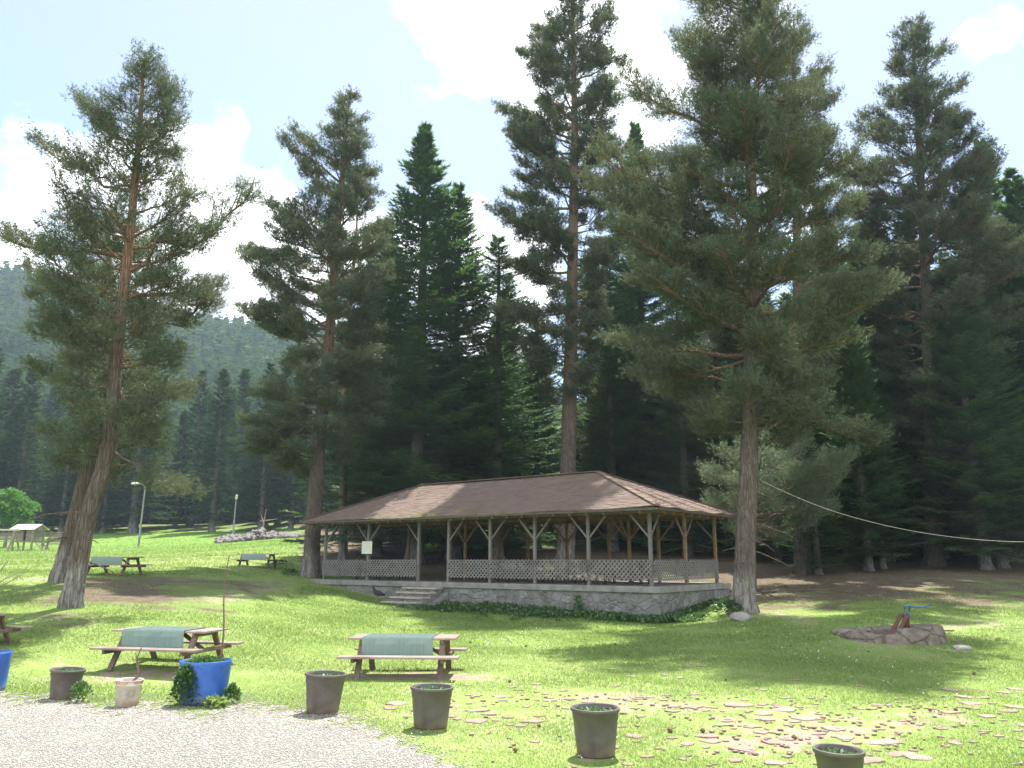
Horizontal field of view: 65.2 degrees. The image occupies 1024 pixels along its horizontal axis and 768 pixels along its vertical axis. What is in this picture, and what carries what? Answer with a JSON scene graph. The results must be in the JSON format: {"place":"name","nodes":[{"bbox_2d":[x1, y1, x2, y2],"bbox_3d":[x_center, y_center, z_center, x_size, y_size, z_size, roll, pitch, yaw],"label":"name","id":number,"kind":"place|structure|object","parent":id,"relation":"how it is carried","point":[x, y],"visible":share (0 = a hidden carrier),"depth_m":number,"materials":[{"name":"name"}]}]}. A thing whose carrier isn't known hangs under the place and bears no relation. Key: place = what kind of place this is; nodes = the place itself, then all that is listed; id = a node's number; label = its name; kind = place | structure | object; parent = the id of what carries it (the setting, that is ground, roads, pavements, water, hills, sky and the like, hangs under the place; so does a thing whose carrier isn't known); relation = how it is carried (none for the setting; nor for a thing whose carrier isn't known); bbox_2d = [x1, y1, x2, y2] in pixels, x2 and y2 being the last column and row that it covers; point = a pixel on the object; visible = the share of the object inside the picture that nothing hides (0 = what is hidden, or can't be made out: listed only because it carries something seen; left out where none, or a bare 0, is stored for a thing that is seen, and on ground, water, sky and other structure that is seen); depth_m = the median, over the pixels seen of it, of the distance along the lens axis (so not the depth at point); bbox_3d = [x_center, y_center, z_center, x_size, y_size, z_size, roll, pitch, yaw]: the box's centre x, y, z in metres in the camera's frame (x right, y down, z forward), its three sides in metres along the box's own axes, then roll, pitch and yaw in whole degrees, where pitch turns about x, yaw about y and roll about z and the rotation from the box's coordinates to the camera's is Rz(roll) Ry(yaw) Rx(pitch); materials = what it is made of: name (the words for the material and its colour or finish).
{"place":"outdoors","nodes":[
{"label":"outdoors","id":0,"kind":"place"},
{"bbox_2d":[0,691,486,767],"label":"gravel path","id":1,"kind":"structure","parent":0,"point":[344,742],"depth_m":8.74,"materials":[{"name":"grey gravel"}]},
{"bbox_2d":[0,519,1023,767],"bbox_3d":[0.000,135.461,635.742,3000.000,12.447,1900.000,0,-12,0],"label":"ground","id":2,"kind":"structure","parent":0,"point":[912,571],"depth_m":15.96,"materials":[{"name":"green plant"}]},
{"bbox_2d":[0,649,12,690],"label":"blue planter","id":3,"kind":"object","parent":2,"relation":"on","point":[5,659],"visible":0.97,"depth_m":11.86,"materials":[{"name":"plastic"}]},
{"bbox_2d":[0,347,16,497],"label":"conifer","id":4,"kind":"object","parent":2,"relation":"on","point":[1,426],"visible":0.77,"depth_m":114.51,"materials":[{"name":"green plant"}]},
{"bbox_2d":[0,529,19,551],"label":"swing frame","id":5,"kind":"object","parent":2,"relation":"on","point":[12,538],"visible":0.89,"depth_m":70.91,"materials":[{"name":"brown wood"}]},
{"bbox_2d":[0,613,32,643],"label":"picnic table","id":6,"kind":"object","parent":2,"relation":"on","point":[4,630],"visible":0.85,"depth_m":15.37,"materials":[{"name":"brown wood"}]},
{"bbox_2d":[0,402,39,532],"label":"conifer","id":7,"kind":"object","parent":2,"relation":"on","point":[15,410],"visible":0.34,"depth_m":118.46,"materials":[{"name":"green plant"}]},
{"bbox_2d":[0,487,40,547],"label":"broadleaf tree","id":8,"kind":"object","parent":2,"relation":"on","point":[10,507],"visible":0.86,"depth_m":86.20,"materials":[{"name":"green plant"}]},
{"bbox_2d":[0,367,43,518],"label":"conifer","id":9,"kind":"object","parent":2,"relation":"on","point":[15,375],"visible":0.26,"depth_m":128.07,"materials":[{"name":"green plant"}]},
{"bbox_2d":[0,358,53,532],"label":"conifer","id":10,"kind":"object","parent":2,"relation":"on","point":[21,476],"visible":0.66,"depth_m":115.37,"materials":[{"name":"green plant"}]},
{"bbox_2d":[6,388,48,518],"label":"conifer","id":11,"kind":"object","parent":2,"relation":"on","point":[32,453],"visible":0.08,"depth_m":142.48,"materials":[{"name":"green plant"}]},
{"bbox_2d":[10,524,49,550],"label":"play hut","id":12,"kind":"object","parent":2,"relation":"on","point":[31,533],"visible":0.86,"depth_m":74.31,"materials":[{"name":"brown wood"}]},
{"bbox_2d":[16,383,67,525],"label":"conifer","id":13,"kind":"object","parent":2,"relation":"on","point":[53,413],"visible":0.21,"depth_m":152.04,"materials":[{"name":"green plant"}]},
{"bbox_2d":[35,419,71,530],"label":"conifer","id":14,"kind":"object","parent":2,"relation":"on","point":[52,528],"visible":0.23,"depth_m":120.60,"materials":[{"name":"green plant"}]},
{"bbox_2d":[35,405,80,533],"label":"conifer","id":15,"kind":"object","parent":2,"relation":"on","point":[63,507],"visible":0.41,"depth_m":112.21,"materials":[{"name":"green plant"}]},
{"bbox_2d":[49,666,85,699],"bbox_3d":[-6.293,4.223,11.283,0.459,0.395,0.450,4,-12,1],"label":"plant pot","id":16,"kind":"object","parent":2,"relation":"on","point":[61,682],"visible":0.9,"depth_m":11.13,"materials":[{"name":"plastic"}]},
{"bbox_2d":[67,679,93,702],"bbox_3d":[-5.915,4.218,11.007,0.322,0.296,0.369,0,-12,0],"label":"leafy plant","id":17,"kind":"object","parent":2,"relation":"on","point":[82,685],"visible":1,"depth_m":10.98,"materials":[{"name":"green plant"}]},
{"bbox_2d":[14,201,189,582],"bbox_3d":[-14.049,0.091,27.392,5.843,13.745,5.508,0,-12,0],"label":"pine tree","id":18,"kind":"object","parent":2,"relation":"on","point":[57,573],"visible":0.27,"depth_m":26.51,"materials":[{"name":"green plant"}]},
{"bbox_2d":[95,435,126,533],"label":"conifer","id":19,"kind":"object","parent":2,"relation":"on","point":[103,525],"visible":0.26,"depth_m":112.05,"materials":[{"name":"green plant"}]},
{"bbox_2d":[87,557,152,575],"bbox_3d":[-14.281,6.551,28.764,1.980,0.650,1.514,-2,-13,8],"label":"picnic table","id":20,"kind":"object","parent":2,"relation":"on","point":[128,564],"visible":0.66,"depth_m":28.62,"materials":[{"name":"brown wood"}]},
{"bbox_2d":[91,556,122,563],"bbox_3d":[-14.344,6.368,28.793,1.198,0.310,0.750,-2,-13,8],"label":"tablecloth","id":21,"kind":"object","parent":20,"relation":"on","point":[106,560],"visible":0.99,"depth_m":28.44,"materials":[{"name":"teal fabric"}]},
{"bbox_2d":[115,677,143,706],"bbox_3d":[-5.161,4.146,10.761,0.352,0.332,0.352,2,-12,0],"label":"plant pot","id":22,"kind":"object","parent":2,"relation":"on","point":[128,692],"visible":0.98,"depth_m":10.64,"materials":[{"name":"plastic"}]},
{"bbox_2d":[98,366,171,528],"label":"conifer","id":23,"kind":"object","parent":2,"relation":"on","point":[146,508],"visible":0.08,"depth_m":122.30,"materials":[{"name":"green plant"}]},
{"bbox_2d":[0,37,271,608],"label":"pine tree","id":24,"kind":"object","parent":2,"relation":"on","point":[201,295],"visible":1,"depth_m":21.73,"materials":[{"name":"green plant"}]},
{"bbox_2d":[98,341,190,533],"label":"conifer","id":25,"kind":"object","parent":2,"relation":"on","point":[134,512],"visible":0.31,"depth_m":111.78,"materials":[{"name":"green plant"}]},
{"bbox_2d":[89,626,243,671],"bbox_3d":[-5.949,4.590,13.888,1.980,0.650,1.514,-3,-13,13],"label":"picnic table","id":26,"kind":"object","parent":2,"relation":"on","point":[193,641],"visible":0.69,"depth_m":13.53,"materials":[{"name":"brown wood"}]},
{"bbox_2d":[121,626,206,647],"bbox_3d":[-6.013,4.408,13.922,1.198,0.310,0.750,-3,-13,13],"label":"tablecloth","id":27,"kind":"object","parent":26,"relation":"on","point":[160,636],"visible":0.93,"depth_m":13.60,"materials":[{"name":"teal fabric"}]},
{"bbox_2d":[155,410,199,527],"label":"conifer","id":28,"kind":"object","parent":2,"relation":"on","point":[183,417],"visible":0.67,"depth_m":125.51,"materials":[{"name":"green plant"}]},
{"bbox_2d":[166,661,201,705],"bbox_3d":[-4.348,4.016,10.736,0.467,0.566,0.478,-12,-17,43],"label":"leafy plant","id":29,"kind":"object","parent":2,"relation":"on","point":[184,681],"visible":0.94,"depth_m":10.64,"materials":[{"name":"green plant"}]},
{"bbox_2d":[160,369,218,524],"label":"conifer","id":30,"kind":"object","parent":2,"relation":"on","point":[197,427],"visible":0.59,"depth_m":134.63,"materials":[{"name":"green plant"}]},
{"bbox_2d":[178,391,219,523],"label":"conifer","id":31,"kind":"object","parent":2,"relation":"on","point":[206,408],"visible":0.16,"depth_m":160.86,"materials":[{"name":"green plant"}]},
{"bbox_2d":[179,657,231,705],"bbox_3d":[-4.232,4.085,11.005,0.684,0.550,0.661,0,-12,0],"label":"blue planter","id":32,"kind":"object","parent":2,"relation":"on","point":[213,678],"visible":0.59,"depth_m":10.76,"materials":[{"name":"plastic"}]},
{"bbox_2d":[185,654,232,667],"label":"planter weeds","id":33,"kind":"object","parent":32,"relation":"in","point":[206,658],"visible":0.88,"depth_m":10.97,"materials":[{"name":"green plant"}]},
{"bbox_2d":[167,367,251,531],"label":"conifer","id":34,"kind":"object","parent":2,"relation":"on","point":[220,423],"visible":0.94,"depth_m":112.38,"materials":[{"name":"green plant"}]},
{"bbox_2d":[186,404,242,527],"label":"conifer","id":35,"kind":"object","parent":2,"relation":"on","point":[208,478],"visible":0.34,"depth_m":122.31,"materials":[{"name":"green plant"}]},
{"bbox_2d":[203,692,228,708],"bbox_3d":[-3.913,4.172,10.571,0.342,0.187,0.411,7,-14,-30],"label":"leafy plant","id":36,"kind":"object","parent":2,"relation":"on","point":[222,700],"visible":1,"depth_m":10.52,"materials":[{"name":"green plant"}]},
{"bbox_2d":[192,387,250,523],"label":"conifer","id":37,"kind":"object","parent":2,"relation":"on","point":[234,456],"visible":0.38,"depth_m":134.92,"materials":[{"name":"green plant"}]},
{"bbox_2d":[223,682,241,702],"bbox_3d":[-3.786,4.181,10.850,0.271,0.286,0.295,0,-12,0],"label":"leafy plant","id":38,"kind":"object","parent":2,"relation":"on","point":[231,689],"visible":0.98,"depth_m":10.84,"materials":[{"name":"green plant"}]},
{"bbox_2d":[219,368,260,522],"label":"conifer","id":39,"kind":"object","parent":2,"relation":"on","point":[244,376],"visible":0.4,"depth_m":140.45,"materials":[{"name":"green plant"}]},
{"bbox_2d":[214,527,299,543],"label":"rubble heap","id":40,"kind":"object","parent":2,"relation":"on","point":[261,533],"visible":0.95,"depth_m":83.80,"materials":[{"name":"grey stone"}]},
{"bbox_2d":[230,361,293,529],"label":"conifer","id":41,"kind":"object","parent":2,"relation":"on","point":[263,482],"visible":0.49,"depth_m":111.29,"materials":[{"name":"green plant"}]},
{"bbox_2d":[244,388,289,528],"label":"conifer","id":42,"kind":"object","parent":2,"relation":"on","point":[273,521],"visible":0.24,"depth_m":115.80,"materials":[{"name":"green plant"}]},
{"bbox_2d":[258,365,301,525],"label":"conifer","id":43,"kind":"object","parent":2,"relation":"on","point":[284,375],"visible":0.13,"depth_m":123.31,"materials":[{"name":"green plant"}]},
{"bbox_2d":[268,376,309,528],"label":"conifer","id":44,"kind":"object","parent":2,"relation":"on","point":[291,518],"visible":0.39,"depth_m":114.20,"materials":[{"name":"green plant"}]},
{"bbox_2d":[231,82,400,577],"bbox_3d":[-9.684,-3.190,39.089,8.668,25.221,7.770,0,-12,0],"label":"pine tree","id":45,"kind":"object","parent":2,"relation":"on","point":[287,453],"visible":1,"depth_m":38.22,"materials":[{"name":"green plant"}]},
{"bbox_2d":[305,670,346,713],"bbox_3d":[-2.404,3.946,10.247,0.535,0.469,0.524,3,-12,1],"label":"plant pot","id":46,"kind":"object","parent":2,"relation":"on","point":[323,694],"visible":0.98,"depth_m":10.07,"materials":[{"name":"concrete"}]},
{"bbox_2d":[279,217,444,556],"bbox_3d":[-8.763,-0.087,51.356,11.088,22.415,11.703,3,-13,-13],"label":"fir tree","id":47,"kind":"object","parent":2,"relation":"on","point":[377,551],"visible":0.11,"depth_m":48.88,"materials":[{"name":"green plant"}]},
{"bbox_2d":[318,184,405,559],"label":"pine tree","id":48,"kind":"object","parent":2,"relation":"on","point":[343,547],"visible":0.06,"depth_m":46.35,"materials":[{"name":"green plant"}]},
{"bbox_2d":[320,427,405,554],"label":"young fir","id":49,"kind":"object","parent":2,"relation":"on","point":[369,492],"visible":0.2,"depth_m":49.04,"materials":[{"name":"green plant"}]},
{"bbox_2d":[336,634,467,679],"bbox_3d":[-1.822,4.631,13.623,1.980,0.650,1.514,-1,-12,3],"label":"picnic table","id":50,"kind":"object","parent":2,"relation":"on","point":[444,650],"visible":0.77,"depth_m":13.15,"materials":[{"name":"brown wood"}]},
{"bbox_2d":[362,633,436,655],"bbox_3d":[-1.884,4.446,13.647,1.198,0.310,0.750,-1,-12,3],"label":"tablecloth","id":51,"kind":"object","parent":50,"relation":"on","point":[417,644],"visible":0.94,"depth_m":13.30,"materials":[{"name":"teal fabric"}]},
{"bbox_2d":[281,120,524,564],"bbox_3d":[-5.710,-2.940,46.796,13.440,27.137,14.228,0,-12,-2],"label":"fir tree","id":52,"kind":"object","parent":2,"relation":"on","point":[424,174],"visible":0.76,"depth_m":45.09,"materials":[{"name":"green plant"}]},
{"bbox_2d":[410,683,453,729],"bbox_3d":[-0.944,3.768,9.356,0.511,0.444,0.509,1,-12,0],"label":"plant pot","id":53,"kind":"object","parent":2,"relation":"on","point":[431,707],"visible":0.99,"depth_m":9.18,"materials":[{"name":"concrete"}]},
{"bbox_2d":[350,181,529,558],"bbox_3d":[-3.342,-1.193,48.812,11.376,23.863,10.778,6,-14,-25],"label":"fir tree","id":54,"kind":"object","parent":2,"relation":"on","point":[463,202],"visible":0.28,"depth_m":47.04,"materials":[{"name":"green plant"}]},
{"bbox_2d":[422,234,562,561],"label":"fir tree","id":55,"kind":"object","parent":2,"relation":"on","point":[496,249],"visible":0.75,"depth_m":44.89,"materials":[{"name":"green plant"}]},
{"bbox_2d":[448,326,548,543],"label":"fir tree","id":56,"kind":"object","parent":2,"relation":"on","point":[509,404],"visible":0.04,"depth_m":54.23,"materials":[{"name":"green plant"}]},
{"bbox_2d":[472,290,547,533],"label":"fir tree","id":57,"kind":"object","parent":2,"relation":"on","point":[515,357],"visible":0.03,"depth_m":57.81,"materials":[{"name":"green plant"}]},
{"bbox_2d":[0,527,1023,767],"bbox_3d":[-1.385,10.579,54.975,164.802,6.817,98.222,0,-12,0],"label":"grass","id":58,"kind":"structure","parent":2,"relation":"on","point":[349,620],"depth_m":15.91,"materials":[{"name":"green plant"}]},
{"bbox_2d":[301,471,736,615],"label":"pavilion","id":59,"kind":"structure","parent":2,"relation":"on","point":[587,498],"depth_m":29.81,"materials":[{"name":"wood"}]},
{"bbox_2d":[593,562,654,584],"bbox_3d":[3.880,6.626,28.011,1.900,0.755,1.480,-9,-15,36],"label":"long table","id":60,"kind":"object","parent":59,"relation":"on","point":[632,582],"visible":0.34,"depth_m":27.77,"materials":[{"name":"brown wood"}]},
{"bbox_2d":[478,322,593,550],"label":"fir tree","id":61,"kind":"object","parent":2,"relation":"on","point":[537,469],"visible":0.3,"depth_m":49.88,"materials":[{"name":"green plant"}]},
{"bbox_2d":[480,0,637,566],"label":"pine tree","id":62,"kind":"object","parent":2,"relation":"on","point":[528,129],"visible":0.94,"depth_m":43.79,"materials":[{"name":"green plant"}]},
{"bbox_2d":[394,598,728,623],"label":"nettles","id":63,"kind":"object","parent":2,"relation":"on","point":[679,616],"visible":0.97,"depth_m":26.16,"materials":[{"name":"green plant"}]},
{"bbox_2d":[542,401,618,538],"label":"young fir","id":64,"kind":"object","parent":2,"relation":"on","point":[578,533],"visible":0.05,"depth_m":57.52,"materials":[{"name":"green plant"}]},
{"bbox_2d":[570,703,619,758],"bbox_3d":[0.839,3.479,8.034,0.498,0.446,0.507,0,-12,0],"label":"plant pot","id":65,"kind":"object","parent":2,"relation":"on","point":[595,734],"visible":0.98,"depth_m":7.86,"materials":[{"name":"concrete"}]},
{"bbox_2d":[529,259,660,534],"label":"fir tree","id":66,"kind":"object","parent":2,"relation":"on","point":[581,279],"visible":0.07,"depth_m":65.62,"materials":[{"name":"green plant"}]},
{"bbox_2d":[555,263,671,551],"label":"fir tree","id":67,"kind":"object","parent":2,"relation":"on","point":[610,431],"visible":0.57,"depth_m":49.20,"materials":[{"name":"green plant"}]},
{"bbox_2d":[576,275,708,540],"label":"fir tree","id":68,"kind":"object","parent":2,"relation":"on","point":[639,530],"visible":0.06,"depth_m":55.57,"materials":[{"name":"green plant"}]},
{"bbox_2d":[576,119,725,546],"bbox_3d":[9.069,-4.094,54.025,11.436,30.424,12.106,-2,-13,9],"label":"fir tree","id":69,"kind":"object","parent":2,"relation":"on","point":[642,299],"visible":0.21,"depth_m":51.98,"materials":[{"name":"green plant"}]},
{"bbox_2d":[626,296,738,556],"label":"fir tree","id":70,"kind":"object","parent":2,"relation":"on","point":[684,466],"visible":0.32,"depth_m":45.81,"materials":[{"name":"green plant"}]},
{"bbox_2d":[652,214,742,549],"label":"fir tree","id":71,"kind":"object","parent":2,"relation":"on","point":[716,441],"visible":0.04,"depth_m":49.82,"materials":[{"name":"green plant"}]},
{"bbox_2d":[405,693,1023,767],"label":"stone rubble","id":72,"kind":"object","parent":2,"relation":"on","point":[781,729],"visible":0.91,"depth_m":9.41,"materials":[{"name":"beige stone"}]},
{"bbox_2d":[708,597,744,614],"bbox_3d":[6.570,6.796,24.452,1.232,0.542,1.243,0,-12,0],"label":"leafy plant","id":73,"kind":"object","parent":2,"relation":"on","point":[724,602],"visible":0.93,"depth_m":24.33,"materials":[{"name":"green plant"}]},
{"bbox_2d":[643,251,840,554],"bbox_3d":[12.971,0.301,47.222,11.367,19.791,12.063,-6,-14,25],"label":"fir tree","id":74,"kind":"object","parent":2,"relation":"on","point":[725,541],"visible":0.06,"depth_m":45.63,"materials":[{"name":"green plant"}]},
{"bbox_2d":[573,0,913,614],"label":"pine tree","id":75,"kind":"object","parent":2,"relation":"on","point":[746,129],"visible":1,"depth_m":25.63,"materials":[{"name":"green plant"}]},
{"bbox_2d":[733,430,825,562],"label":"young fir","id":76,"kind":"object","parent":2,"relation":"on","point":[777,554],"visible":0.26,"depth_m":41.05,"materials":[{"name":"green plant"}]},
{"bbox_2d":[699,269,860,552],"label":"fir tree","id":77,"kind":"object","parent":2,"relation":"on","point":[767,298],"visible":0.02,"depth_m":48.63,"materials":[{"name":"green plant"}]},
{"bbox_2d":[694,426,869,588],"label":"young pine","id":78,"kind":"object","parent":2,"relation":"on","point":[812,482],"visible":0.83,"depth_m":31.61,"materials":[{"name":"green plant"}]},
{"bbox_2d":[758,291,855,558],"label":"fir tree","id":79,"kind":"object","parent":2,"relation":"on","point":[777,306],"visible":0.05,"depth_m":43.49,"materials":[{"name":"green plant"}]},
{"bbox_2d":[756,9,868,574],"bbox_3d":[14.600,-5.535,38.851,5.520,29.474,5.687,6,-14,-24],"label":"pine tree","id":80,"kind":"object","parent":2,"relation":"on","point":[828,361],"visible":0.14,"depth_m":39.03,"materials":[{"name":"green plant"}]},
{"bbox_2d":[769,441,866,574],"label":"young fir","id":81,"kind":"object","parent":2,"relation":"on","point":[817,546],"visible":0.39,"depth_m":35.60,"materials":[{"name":"green plant"}]},
{"bbox_2d":[812,743,865,767],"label":"plant pot","id":82,"kind":"object","parent":2,"relation":"on","point":[824,759],"visible":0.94,"depth_m":6.53,"materials":[{"name":"plastic"}]},
{"bbox_2d":[775,203,923,557],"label":"fir tree","id":83,"kind":"object","parent":2,"relation":"on","point":[847,509],"visible":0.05,"depth_m":45.25,"materials":[{"name":"green plant"}]},
{"bbox_2d":[811,316,947,570],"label":"fir tree","id":84,"kind":"object","parent":2,"relation":"on","point":[854,386],"visible":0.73,"depth_m":37.51,"materials":[{"name":"green plant"}]},
{"bbox_2d":[847,333,912,568],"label":"fir tree","id":85,"kind":"object","parent":2,"relation":"on","point":[882,563],"visible":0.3,"depth_m":38.21,"materials":[{"name":"green plant"}]},
{"bbox_2d":[810,238,966,561],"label":"fir tree","id":86,"kind":"object","parent":2,"relation":"on","point":[866,322],"visible":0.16,"depth_m":42.32,"materials":[{"name":"green plant"}]},
{"bbox_2d":[830,623,947,645],"bbox_3d":[8.604,5.761,18.397,2.290,0.547,2.107,0,-12,0],"label":"low pile of rocks","id":87,"kind":"object","parent":2,"relation":"on","point":[927,634],"visible":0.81,"depth_m":17.54,"materials":[{"name":"stone"}]},
{"bbox_2d":[889,604,931,633],"bbox_3d":[9.163,5.468,18.572,1.316,0.695,0.362,5,-13,-21],"label":"hand pump","id":88,"kind":"object","parent":87,"relation":"on","point":[905,622],"visible":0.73,"depth_m":18.61,"materials":[{"name":"metal"}]},
{"bbox_2d":[837,422,953,561],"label":"young fir","id":89,"kind":"object","parent":2,"relation":"on","point":[913,551],"visible":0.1,"depth_m":42.70,"materials":[{"name":"green plant"}]},
{"bbox_2d":[830,212,975,557],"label":"fir tree","id":90,"kind":"object","parent":2,"relation":"on","point":[897,394],"depth_m":46.72,"materials":[{"name":"green plant"}]},
{"bbox_2d":[875,430,970,556],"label":"young fir","id":91,"kind":"object","parent":2,"relation":"on","point":[908,549],"visible":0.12,"depth_m":42.06,"materials":[{"name":"green plant"}]},
{"bbox_2d":[829,10,1023,566],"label":"pine tree","id":92,"kind":"object","parent":2,"relation":"on","point":[916,93],"visible":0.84,"depth_m":41.27,"materials":[{"name":"green plant"}]},
{"bbox_2d":[872,213,1023,558],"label":"fir tree","id":93,"kind":"object","parent":2,"relation":"on","point":[917,351],"visible":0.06,"depth_m":45.70,"materials":[{"name":"green plant"}]},
{"bbox_2d":[884,255,1023,569],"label":"fir tree","id":94,"kind":"object","parent":2,"relation":"on","point":[970,431],"visible":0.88,"depth_m":37.77,"materials":[{"name":"green plant"}]},
{"bbox_2d":[918,199,1023,561],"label":"fir tree","id":95,"kind":"object","parent":2,"relation":"on","point":[1014,353],"visible":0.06,"depth_m":42.53,"materials":[{"name":"green plant"}]},
{"bbox_2d":[920,275,1023,568],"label":"fir tree","id":96,"kind":"object","parent":2,"relation":"on","point":[999,563],"visible":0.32,"depth_m":38.28,"materials":[{"name":"green plant"}]},
{"bbox_2d":[940,136,1023,520],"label":"fir tree","id":97,"kind":"object","parent":2,"relation":"on","point":[996,193],"visible":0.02,"depth_m":48.70,"materials":[{"name":"green plant"}]},
{"bbox_2d":[949,167,1023,539],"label":"fir tree","id":98,"kind":"object","parent":2,"relation":"on","point":[1012,191],"visible":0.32,"depth_m":44.26,"materials":[{"name":"green plant"}]},
{"bbox_2d":[0,0,1023,397],"label":"sky","id":99,"kind":"structure","parent":0,"point":[249,66],"materials":[{"name":"white"}]},
{"bbox_2d":[552,403,658,438],"bbox_3d":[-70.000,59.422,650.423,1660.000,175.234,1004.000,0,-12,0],"label":"hill","id":100,"kind":"structure","parent":0,"point":[559,425],"depth_m":381.13,"materials":[{"name":"plant"}]},
{"bbox_2d":[0,257,559,525],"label":"hillside forest","id":101,"kind":"object","parent":100,"relation":"on","point":[236,347],"visible":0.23,"depth_m":304.96,"materials":[{"name":"green plant"}]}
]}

